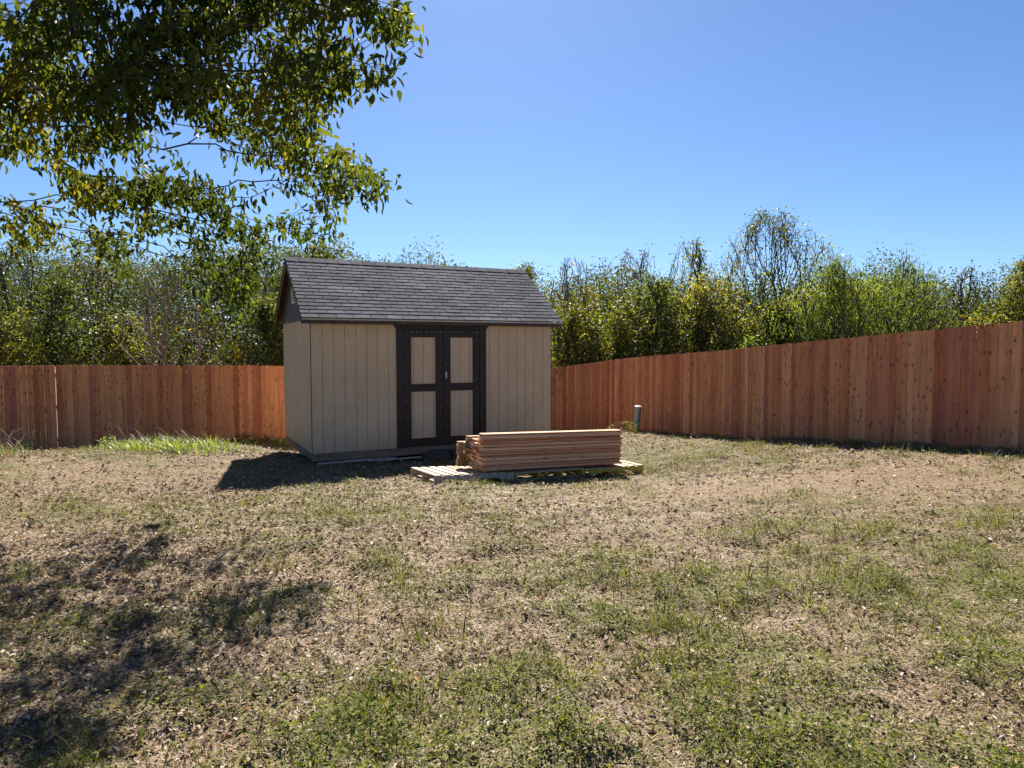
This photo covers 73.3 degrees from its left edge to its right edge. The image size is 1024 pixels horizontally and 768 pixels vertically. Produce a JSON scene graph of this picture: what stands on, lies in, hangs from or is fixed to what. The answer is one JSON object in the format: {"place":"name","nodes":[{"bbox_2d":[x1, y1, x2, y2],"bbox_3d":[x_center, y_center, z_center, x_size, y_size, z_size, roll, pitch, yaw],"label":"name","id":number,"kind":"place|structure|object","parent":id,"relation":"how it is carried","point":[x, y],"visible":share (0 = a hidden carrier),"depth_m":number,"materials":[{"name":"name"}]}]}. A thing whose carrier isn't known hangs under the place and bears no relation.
{"place":"outdoors","nodes":[
{"label":"outdoors","id":0,"kind":"place"},
{"bbox_2d":[0,348,1023,767],"bbox_3d":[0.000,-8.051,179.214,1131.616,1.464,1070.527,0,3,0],"label":"ground","id":1,"kind":"structure","parent":0,"point":[618,686],"depth_m":4.26,"materials":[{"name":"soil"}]},
{"bbox_2d":[0,440,26,455],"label":"grass clump","id":2,"kind":"object","parent":1,"relation":"on","point":[18,450],"visible":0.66,"depth_m":12.16,"materials":[{"name":"green plant"}]},
{"bbox_2d":[0,424,43,457],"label":"dry stalks","id":3,"kind":"object","parent":1,"relation":"on","point":[6,453],"visible":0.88,"depth_m":11.76,"materials":[{"name":"beige plant"}]},
{"bbox_2d":[9,440,40,450],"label":"leafy weed","id":4,"kind":"object","parent":1,"relation":"on","point":[31,445],"visible":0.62,"depth_m":13.29,"materials":[{"name":"green plant"}]},
{"bbox_2d":[0,267,56,369],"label":"tree","id":5,"kind":"object","parent":1,"relation":"on","point":[4,298],"visible":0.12,"depth_m":19.19,"materials":[{"name":"green plant"}]},
{"bbox_2d":[0,307,62,439],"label":"bush","id":6,"kind":"object","parent":1,"relation":"on","point":[4,343],"visible":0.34,"depth_m":17.60,"materials":[{"name":"green plant"}]},
{"bbox_2d":[0,236,65,402],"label":"tree","id":7,"kind":"object","parent":1,"relation":"on","point":[30,296],"visible":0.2,"depth_m":19.81,"materials":[{"name":"green plant"}]},
{"bbox_2d":[2,270,144,422],"bbox_3d":[-12.106,-0.785,18.831,4.002,4.641,2.814,0,3,0],"label":"tree","id":8,"kind":"object","parent":1,"relation":"on","point":[76,336],"visible":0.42,"depth_m":18.53,"materials":[{"name":"green plant"}]},
{"bbox_2d":[25,257,149,427],"bbox_3d":[-12.478,-1.137,20.384,3.404,5.229,2.798,0,3,0],"label":"tree","id":9,"kind":"object","parent":1,"relation":"on","point":[99,282],"visible":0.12,"depth_m":20.36,"materials":[{"name":"green plant"}]},
{"bbox_2d":[96,434,119,448],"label":"leafy weed","id":10,"kind":"object","parent":1,"relation":"on","point":[105,440],"visible":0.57,"depth_m":13.66,"materials":[{"name":"green plant"}]},
{"bbox_2d":[72,439,180,453],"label":"grass clump","id":11,"kind":"object","parent":1,"relation":"on","point":[123,444],"visible":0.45,"depth_m":13.02,"materials":[{"name":"green plant"}]},
{"bbox_2d":[81,305,177,433],"bbox_3d":[-10.822,-0.296,19.186,2.835,3.810,2.226,0,3,0],"label":"bush","id":12,"kind":"object","parent":1,"relation":"on","point":[121,357],"visible":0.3,"depth_m":18.95,"materials":[{"name":"green plant"}]},
{"bbox_2d":[0,365,285,450],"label":"fence","id":13,"kind":"object","parent":1,"relation":"on","point":[216,388],"visible":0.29,"depth_m":15.22,"materials":[{"name":"brown wood"}]},
{"bbox_2d":[118,421,193,448],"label":"dry stalks","id":14,"kind":"object","parent":1,"relation":"on","point":[152,437],"visible":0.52,"depth_m":13.44,"materials":[{"name":"plant"}]},
{"bbox_2d":[130,316,195,428],"bbox_3d":[-10.805,-0.313,20.509,3.336,3.521,2.222,0,3,0],"label":"bush","id":15,"kind":"object","parent":1,"relation":"on","point":[157,339],"visible":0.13,"depth_m":20.49,"materials":[{"name":"green plant"}]},
{"bbox_2d":[99,261,235,437],"bbox_3d":[-8.757,-0.827,17.925,2.866,4.663,2.851,1,3,16],"label":"tree","id":16,"kind":"object","parent":1,"relation":"on","point":[163,349],"visible":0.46,"depth_m":17.66,"materials":[{"name":"grey plant"}]},
{"bbox_2d":[77,430,273,456],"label":"grass clump","id":17,"kind":"object","parent":1,"relation":"on","point":[160,443],"visible":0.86,"depth_m":13.04,"materials":[{"name":"green plant"}]},
{"bbox_2d":[169,437,254,453],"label":"grass clump","id":18,"kind":"object","parent":1,"relation":"on","point":[219,445],"visible":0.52,"depth_m":13.57,"materials":[{"name":"green plant"}]},
{"bbox_2d":[0,0,428,319],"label":"tree","id":19,"kind":"object","parent":1,"relation":"on","point":[136,71],"visible":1,"depth_m":6.42,"materials":[{"name":"green plant"}]},
{"bbox_2d":[174,305,258,418],"bbox_3d":[-9.261,-0.531,21.488,2.823,3.975,2.392,0,3,0],"label":"bush","id":20,"kind":"object","parent":1,"relation":"on","point":[211,323],"visible":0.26,"depth_m":21.36,"materials":[{"name":"green plant"}]},
{"bbox_2d":[221,696,250,715],"bbox_3d":[-1.217,1.419,3.057,0.036,0.039,0.168,1,3,21],"label":"stick","id":21,"kind":"object","parent":1,"relation":"on","point":[227,708],"visible":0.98,"depth_m":3.02,"materials":[{"name":"beige wood"}]},
{"bbox_2d":[191,266,282,396],"bbox_3d":[-8.008,-1.248,22.571,4.696,5.292,3.344,0,3,0],"label":"tree","id":22,"kind":"object","parent":1,"relation":"on","point":[249,317],"visible":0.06,"depth_m":22.28,"materials":[{"name":"green plant"}]},
{"bbox_2d":[206,332,274,419],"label":"bush","id":23,"kind":"object","parent":1,"relation":"on","point":[238,357],"visible":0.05,"depth_m":19.79,"materials":[{"name":"green plant"}]},
{"bbox_2d":[222,431,260,444],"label":"leafy weed","id":24,"kind":"object","parent":1,"relation":"on","point":[242,438],"visible":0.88,"depth_m":15.66,"materials":[{"name":"green plant"}]},
{"bbox_2d":[208,292,283,426],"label":"tree","id":25,"kind":"object","parent":1,"relation":"on","point":[266,314],"visible":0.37,"depth_m":19.82,"materials":[{"name":"green plant"}]},
{"bbox_2d":[234,433,279,445],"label":"leafy weed","id":26,"kind":"object","parent":1,"relation":"on","point":[266,439],"visible":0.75,"depth_m":15.96,"materials":[{"name":"green plant"}]},
{"bbox_2d":[270,436,294,448],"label":"leafy weed","id":27,"kind":"object","parent":1,"relation":"on","point":[283,441],"visible":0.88,"depth_m":15.67,"materials":[{"name":"green plant"}]},
{"bbox_2d":[227,239,351,363],"bbox_3d":[-7.409,-1.926,24.485,5.814,6.575,4.189,0,3,0],"label":"tree","id":28,"kind":"object","parent":1,"relation":"on","point":[322,249],"visible":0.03,"depth_m":24.61,"materials":[{"name":"green plant"}]},
{"bbox_2d":[272,626,311,637],"bbox_3d":[-1.226,1.390,3.838,0.219,0.051,0.031,-2,4,-34],"label":"stick","id":29,"kind":"object","parent":1,"relation":"on","point":[287,632],"visible":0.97,"depth_m":3.81,"materials":[{"name":"wood"}]},
{"bbox_2d":[317,459,373,464],"bbox_3d":[-2.968,1.388,12.282,1.007,0.026,0.054,-2,4,-28],"label":"broken board","id":30,"kind":"object","parent":1,"relation":"on","point":[347,461],"visible":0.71,"depth_m":12.28,"materials":[{"name":"grey wood"}]},
{"bbox_2d":[344,457,396,460],"bbox_3d":[-2.580,1.376,12.571,0.957,0.026,0.075,-1,4,-25],"label":"broken board","id":31,"kind":"object","parent":1,"relation":"on","point":[376,458],"visible":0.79,"depth_m":12.60,"materials":[{"name":"grey wood"}]},
{"bbox_2d":[368,456,421,461],"bbox_3d":[-2.139,1.380,12.661,1.023,0.027,0.048,-2,4,-29],"label":"broken board","id":32,"kind":"object","parent":1,"relation":"on","point":[396,458],"visible":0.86,"depth_m":12.65,"materials":[{"name":"grey wood"}]},
{"bbox_2d":[274,256,562,462],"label":"shed","id":33,"kind":"structure","parent":1,"relation":"on","point":[384,359],"depth_m":13.20,"materials":[{"name":"paint"}]},
{"bbox_2d":[403,330,443,446],"bbox_3d":[-1.680,0.072,13.053,0.780,2.194,0.047,-2,4,-27],"label":"door","id":34,"kind":"structure","parent":33,"relation":"in","point":[423,349],"depth_m":13.06,"materials":[{"name":"paint"}]},
{"bbox_2d":[443,330,478,443],"bbox_3d":[-0.980,0.053,13.393,0.748,2.194,0.076,-2,4,-27],"label":"door","id":35,"kind":"structure","parent":33,"relation":"in","point":[460,347],"depth_m":13.40,"materials":[{"name":"paint"}]},
{"bbox_2d":[422,452,450,461],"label":"step block","id":36,"kind":"structure","parent":1,"relation":"on","point":[425,456],"depth_m":12.90,"materials":[{"name":"grey concrete"}]},
{"bbox_2d":[429,449,448,452],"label":"step block","id":37,"kind":"structure","parent":36,"relation":"on","point":[439,451],"depth_m":13.13,"materials":[{"name":"grey concrete"}]},
{"bbox_2d":[449,449,456,459],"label":"step block","id":38,"kind":"structure","parent":1,"relation":"on","point":[453,453],"depth_m":13.12,"materials":[{"name":"grey concrete"}]},
{"bbox_2d":[411,466,513,483],"bbox_3d":[-0.729,1.295,9.929,1.192,0.121,1.011,1,-1,-27],"label":"pallet","id":39,"kind":"object","parent":1,"relation":"on","point":[438,474],"visible":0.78,"depth_m":9.65,"materials":[{"name":"brown wood"}]},
{"bbox_2d":[456,460,468,466],"bbox_3d":[0.281,1.161,10.606,2.440,0.089,0.089,0,3,-27],"label":"wooden post","id":40,"kind":"object","parent":39,"relation":"on","point":[462,463],"visible":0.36,"depth_m":10.05,"materials":[{"name":"brown wood"}]},
{"bbox_2d":[457,454,465,459],"bbox_3d":[0.310,1.073,10.580,2.444,0.089,0.089,0,3,-26],"label":"wooden post","id":41,"kind":"object","parent":40,"relation":"on","point":[461,456],"visible":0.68,"depth_m":10.04,"materials":[{"name":"brown wood"}]},
{"bbox_2d":[456,447,462,453],"bbox_3d":[0.291,0.981,10.595,2.440,0.089,0.089,0,3,-27],"label":"wooden post","id":42,"kind":"object","parent":41,"relation":"on","point":[459,450],"visible":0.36,"depth_m":10.02,"materials":[{"name":"brown wood"}]},
{"bbox_2d":[456,441,464,447],"bbox_3d":[0.294,0.891,10.589,2.444,0.090,0.090,0,3,-27],"label":"wooden post","id":43,"kind":"object","parent":42,"relation":"on","point":[459,444],"visible":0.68,"depth_m":10.02,"materials":[{"name":"brown wood"}]},
{"bbox_2d":[0,224,1021,413],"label":"undergrowth","id":44,"kind":"object","parent":1,"relation":"on","point":[135,293],"visible":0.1,"depth_m":25.18,"materials":[{"name":"green plant"}]},
{"bbox_2d":[0,428,1023,767],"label":"fallen leaves","id":45,"kind":"object","parent":1,"relation":"on","point":[16,720],"visible":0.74,"depth_m":4.58,"materials":[{"name":"brown plant"}]},
{"bbox_2d":[0,428,1023,767],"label":"clover","id":46,"kind":"object","parent":1,"relation":"on","point":[640,704],"visible":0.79,"depth_m":3.34,"materials":[{"name":"green plant"}]},
{"bbox_2d":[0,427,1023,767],"bbox_3d":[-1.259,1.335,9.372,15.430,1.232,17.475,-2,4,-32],"label":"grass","id":47,"kind":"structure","parent":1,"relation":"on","point":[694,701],"depth_m":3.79,"materials":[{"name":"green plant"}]},
{"bbox_2d":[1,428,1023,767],"bbox_3d":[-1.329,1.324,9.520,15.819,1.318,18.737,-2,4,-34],"label":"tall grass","id":48,"kind":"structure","parent":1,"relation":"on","point":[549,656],"depth_m":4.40,"materials":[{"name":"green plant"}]},
{"bbox_2d":[508,260,555,362],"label":"tree","id":49,"kind":"object","parent":1,"relation":"on","point":[529,272],"visible":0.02,"depth_m":25.71,"materials":[{"name":"green plant"}]},
{"bbox_2d":[508,466,584,480],"bbox_3d":[0.342,1.300,10.478,1.171,0.121,1.003,0,2,-27],"label":"pallet","id":50,"kind":"object","parent":1,"relation":"on","point":[559,471],"visible":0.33,"depth_m":10.12,"materials":[{"name":"yellow paint"}]},
{"bbox_2d":[479,463,621,471],"bbox_3d":[0.613,1.214,10.169,2.370,0.020,0.140,0,3,-27],"label":"cedar picket","id":51,"kind":"object","parent":50,"relation":"on","point":[546,467],"visible":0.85,"depth_m":10.02,"materials":[{"name":"brown wood"}]},
{"bbox_2d":[479,461,621,469],"bbox_3d":[0.624,1.196,10.171,2.370,0.018,0.141,0,2,-27],"label":"cedar picket","id":52,"kind":"object","parent":51,"relation":"on","point":[551,465],"visible":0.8,"depth_m":10.06,"materials":[{"name":"brown wood"}]},
{"bbox_2d":[477,460,619,468],"bbox_3d":[0.597,1.175,10.168,2.370,0.019,0.141,0,2,-27],"label":"cedar picket","id":53,"kind":"object","parent":52,"relation":"on","point":[544,464],"visible":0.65,"depth_m":10.01,"materials":[{"name":"brown wood"}]},
{"bbox_2d":[479,458,622,466],"bbox_3d":[0.621,1.153,10.155,2.370,0.018,0.140,0,3,-27],"label":"cedar picket","id":54,"kind":"object","parent":53,"relation":"on","point":[610,459],"visible":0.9,"depth_m":10.06,"materials":[{"name":"brown wood"}]},
{"bbox_2d":[478,457,619,464],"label":"cedar picket","id":55,"kind":"object","parent":54,"relation":"on","point":[543,461],"visible":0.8,"depth_m":10.01,"materials":[{"name":"brown wood"}]},
{"bbox_2d":[478,456,620,463],"bbox_3d":[0.603,1.112,10.169,2.370,0.019,0.140,0,2,-27],"label":"cedar picket","id":56,"kind":"object","parent":55,"relation":"on","point":[550,459],"visible":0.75,"depth_m":10.08,"materials":[{"name":"brown wood"}]},
{"bbox_2d":[478,454,620,462],"bbox_3d":[0.610,1.088,10.148,2.370,0.017,0.140,0,3,-27],"label":"cedar picket","id":57,"kind":"object","parent":56,"relation":"on","point":[481,461],"visible":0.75,"depth_m":10.00,"materials":[{"name":"brown wood"}]},
{"bbox_2d":[480,453,621,460],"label":"cedar picket","id":58,"kind":"object","parent":57,"relation":"on","point":[551,457],"visible":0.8,"depth_m":10.09,"materials":[{"name":"brown wood"}]},
{"bbox_2d":[478,452,620,459],"bbox_3d":[0.612,1.049,10.155,2.370,0.018,0.140,0,2,-27],"label":"cedar picket","id":59,"kind":"object","parent":58,"relation":"on","point":[548,455],"visible":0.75,"depth_m":10.03,"materials":[{"name":"brown wood"}]},
{"bbox_2d":[478,450,620,457],"bbox_3d":[0.599,1.026,10.152,2.370,0.020,0.140,0,3,-27],"label":"cedar picket","id":60,"kind":"object","parent":59,"relation":"on","point":[545,454],"visible":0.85,"depth_m":9.99,"materials":[{"name":"brown wood"}]},
{"bbox_2d":[480,449,622,456],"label":"cedar picket","id":61,"kind":"object","parent":60,"relation":"on","point":[548,453],"visible":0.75,"depth_m":10.04,"materials":[{"name":"brown wood"}]},
{"bbox_2d":[477,448,620,454],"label":"cedar picket","id":62,"kind":"object","parent":61,"relation":"on","point":[550,451],"visible":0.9,"depth_m":10.04,"materials":[{"name":"brown wood"}]},
{"bbox_2d":[478,447,620,453],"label":"cedar picket","id":63,"kind":"object","parent":62,"relation":"on","point":[543,450],"visible":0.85,"depth_m":9.97,"materials":[{"name":"brown wood"}]},
{"bbox_2d":[478,445,620,451],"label":"cedar picket","id":64,"kind":"object","parent":63,"relation":"on","point":[551,448],"visible":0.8,"depth_m":10.05,"materials":[{"name":"brown wood"}]},
{"bbox_2d":[479,444,621,450],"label":"cedar picket","id":65,"kind":"object","parent":64,"relation":"on","point":[545,447],"visible":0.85,"depth_m":10.00,"materials":[{"name":"brown wood"}]},
{"bbox_2d":[479,442,622,448],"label":"cedar picket","id":66,"kind":"object","parent":65,"relation":"on","point":[549,445],"visible":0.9,"depth_m":10.04,"materials":[{"name":"brown wood"}]},
{"bbox_2d":[479,441,621,447],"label":"cedar picket","id":67,"kind":"object","parent":66,"relation":"on","point":[551,444],"visible":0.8,"depth_m":10.10,"materials":[{"name":"brown wood"}]},
{"bbox_2d":[479,440,620,445],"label":"cedar picket","id":68,"kind":"object","parent":67,"relation":"on","point":[546,443],"visible":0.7,"depth_m":10.03,"materials":[{"name":"brown wood"}]},
{"bbox_2d":[480,438,622,444],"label":"cedar picket","id":69,"kind":"object","parent":68,"relation":"on","point":[550,441],"visible":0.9,"depth_m":10.06,"materials":[{"name":"brown wood"}]},
{"bbox_2d":[480,437,622,442],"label":"cedar picket","id":70,"kind":"object","parent":69,"relation":"on","point":[550,439],"visible":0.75,"depth_m":10.06,"materials":[{"name":"brown wood"}]},
{"bbox_2d":[479,435,620,441],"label":"cedar picket","id":71,"kind":"object","parent":70,"relation":"on","point":[549,438],"visible":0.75,"depth_m":10.05,"materials":[{"name":"brown wood"}]},
{"bbox_2d":[477,434,620,439],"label":"cedar picket","id":72,"kind":"object","parent":71,"relation":"on","point":[546,437],"visible":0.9,"depth_m":10.02,"materials":[{"name":"brown wood"}]},
{"bbox_2d":[478,433,621,438],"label":"cedar picket","id":73,"kind":"object","parent":72,"relation":"on","point":[548,435],"visible":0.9,"depth_m":10.00,"materials":[{"name":"brown wood"}]},
{"bbox_2d":[479,431,621,436],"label":"cedar picket","id":74,"kind":"object","parent":73,"relation":"on","point":[548,434],"visible":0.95,"depth_m":10.07,"materials":[{"name":"brown wood"}]},
{"bbox_2d":[479,429,621,434],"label":"cedar picket","id":75,"kind":"object","parent":74,"relation":"on","point":[545,432],"visible":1,"depth_m":10.12,"materials":[{"name":"brown wood"}]},
{"bbox_2d":[544,255,607,364],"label":"tree","id":76,"kind":"object","parent":1,"relation":"on","point":[564,288],"visible":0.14,"depth_m":22.72,"materials":[{"name":"green plant"}]},
{"bbox_2d":[552,283,622,364],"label":"tree","id":77,"kind":"object","parent":1,"relation":"on","point":[585,301],"visible":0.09,"depth_m":22.20,"materials":[{"name":"green plant"}]},
{"bbox_2d":[551,292,641,398],"bbox_3d":[1.921,-0.646,20.678,3.898,4.247,3.776,0,3,0],"label":"bush","id":78,"kind":"object","parent":1,"relation":"on","point":[572,315],"visible":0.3,"depth_m":20.36,"materials":[{"name":"green plant"}]},
{"bbox_2d":[579,460,642,475],"bbox_3d":[1.384,1.308,11.011,0.993,0.121,1.011,0,2,-27],"label":"pallet","id":79,"kind":"object","parent":1,"relation":"on","point":[593,470],"visible":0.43,"depth_m":10.60,"materials":[{"name":"yellow paint"}]},
{"bbox_2d":[598,421,644,433],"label":"leafy weed","id":80,"kind":"object","parent":1,"relation":"on","point":[628,425],"visible":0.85,"depth_m":15.66,"materials":[{"name":"green plant"}]},
{"bbox_2d":[558,296,695,365],"bbox_3d":[3.209,-0.631,20.525,3.886,4.109,4.392,-2,4,-36],"label":"bush","id":81,"kind":"object","parent":1,"relation":"on","point":[614,328],"visible":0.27,"depth_m":20.05,"materials":[{"name":"green plant"}]},
{"bbox_2d":[633,405,640,432],"bbox_3d":[2.886,0.818,15.865,0.154,0.640,0.154,3,4,0],"label":"utility pedestal","id":82,"kind":"object","parent":1,"relation":"on","point":[637,414],"visible":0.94,"depth_m":15.80,"materials":[{"name":"grey metal"}]},
{"bbox_2d":[593,244,693,352],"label":"tree","id":83,"kind":"object","parent":1,"relation":"on","point":[641,266],"visible":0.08,"depth_m":22.19,"materials":[{"name":"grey plant"}]},
{"bbox_2d":[572,268,744,361],"bbox_3d":[4.393,-1.114,21.189,5.649,4.878,3.920,0,3,0],"label":"bush","id":84,"kind":"object","parent":1,"relation":"on","point":[660,287],"visible":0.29,"depth_m":20.58,"materials":[{"name":"green plant"}]},
{"bbox_2d":[645,236,739,352],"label":"tree","id":85,"kind":"object","parent":1,"relation":"on","point":[701,259],"visible":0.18,"depth_m":22.21,"materials":[{"name":"green plant"}]},
{"bbox_2d":[616,269,785,356],"bbox_3d":[5.587,-1.024,19.878,5.528,4.558,4.697,0,3,0],"label":"bush","id":86,"kind":"object","parent":1,"relation":"on","point":[698,316],"visible":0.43,"depth_m":19.40,"materials":[{"name":"green plant"}]},
{"bbox_2d":[735,327,761,348],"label":"bush","id":87,"kind":"object","parent":1,"relation":"on","point":[748,343],"visible":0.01,"depth_m":17.25,"materials":[{"name":"green plant"}]},
{"bbox_2d":[679,206,852,350],"bbox_3d":[7.866,-2.210,21.238,5.003,6.664,4.052,0,3,0],"label":"tree","id":88,"kind":"object","parent":1,"relation":"on","point":[755,231],"visible":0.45,"depth_m":21.04,"materials":[{"name":"green plant"}]},
{"bbox_2d":[706,295,826,365],"bbox_3d":[6.898,-0.618,18.436,3.461,3.525,3.193,0,3,0],"label":"bush","id":89,"kind":"object","parent":1,"relation":"on","point":[737,338],"visible":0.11,"depth_m":18.31,"materials":[{"name":"green plant"}]},
{"bbox_2d":[551,321,1023,449],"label":"fence","id":90,"kind":"object","parent":1,"relation":"on","point":[893,387],"visible":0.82,"depth_m":12.42,"materials":[{"name":"brown wood"}]},
{"bbox_2d":[755,244,924,364],"bbox_3d":[8.168,-1.157,17.606,4.762,4.841,3.323,0,3,0],"label":"tree","id":91,"kind":"object","parent":1,"relation":"on","point":[834,299],"visible":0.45,"depth_m":17.27,"materials":[{"name":"green plant"}]},
{"bbox_2d":[800,243,985,372],"bbox_3d":[9.942,-1.377,18.043,4.531,4.732,3.467,0,3,0],"label":"tree","id":92,"kind":"object","parent":1,"relation":"on","point":[907,296],"visible":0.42,"depth_m":17.70,"materials":[{"name":"green plant"}]},
{"bbox_2d":[865,687,924,700],"bbox_3d":[1.735,1.403,3.111,0.253,0.052,0.033,1,3,11],"label":"stick","id":93,"kind":"object","parent":1,"relation":"on","point":[893,693],"visible":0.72,"depth_m":3.10,"materials":[{"name":"brown wood"}]},
{"bbox_2d":[889,301,963,333],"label":"bush","id":94,"kind":"object","parent":1,"relation":"on","point":[918,326],"visible":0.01,"depth_m":19.10,"materials":[{"name":"green plant"}]},
{"bbox_2d":[939,259,1002,327],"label":"tree","id":95,"kind":"object","parent":1,"relation":"on","point":[962,280],"visible":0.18,"depth_m":21.36,"materials":[{"name":"green plant"}]},
{"bbox_2d":[932,306,1013,394],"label":"bush","id":96,"kind":"object","parent":1,"relation":"on","point":[974,322],"visible":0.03,"depth_m":17.70,"materials":[{"name":"green plant"}]},
{"bbox_2d":[955,255,1023,359],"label":"tree","id":97,"kind":"object","parent":1,"relation":"on","point":[1017,297],"visible":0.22,"depth_m":19.76,"materials":[{"name":"green plant"}]},
{"bbox_2d":[0,0,1023,347],"label":"sky","id":98,"kind":"structure","parent":0,"point":[548,132],"materials":[{"name":"blue"}]},
{"bbox_3d":[0.436,1.077,10.562,2.440,0.089,0.089,0,3,-27],"label":"wooden post","id":99,"kind":"object","parent":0,"visible":0},
{"bbox_2d":[463,448,470,454],"bbox_3d":[0.396,0.987,10.526,2.444,0.089,0.089,0,3,-26],"label":"wooden post","id":100,"kind":"object","parent":99,"relation":"on","point":[466,452],"visible":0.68,"depth_m":9.96,"materials":[{"name":"brown wood"}]},
{"bbox_2d":[462,442,469,448],"bbox_3d":[0.374,0.895,10.546,2.440,0.089,0.089,0,3,-28],"label":"wooden post","id":101,"kind":"object","parent":100,"relation":"on","point":[465,445],"visible":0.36,"depth_m":9.96,"materials":[{"name":"brown wood"}]},
{"bbox_2d":[465,435,478,441],"bbox_3d":[0.426,0.805,10.547,2.444,0.089,0.089,0,3,-27],"label":"wooden post","id":102,"kind":"object","parent":101,"relation":"on","point":[468,438],"visible":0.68,"depth_m":9.99,"materials":[{"name":"brown wood"}]}
]}

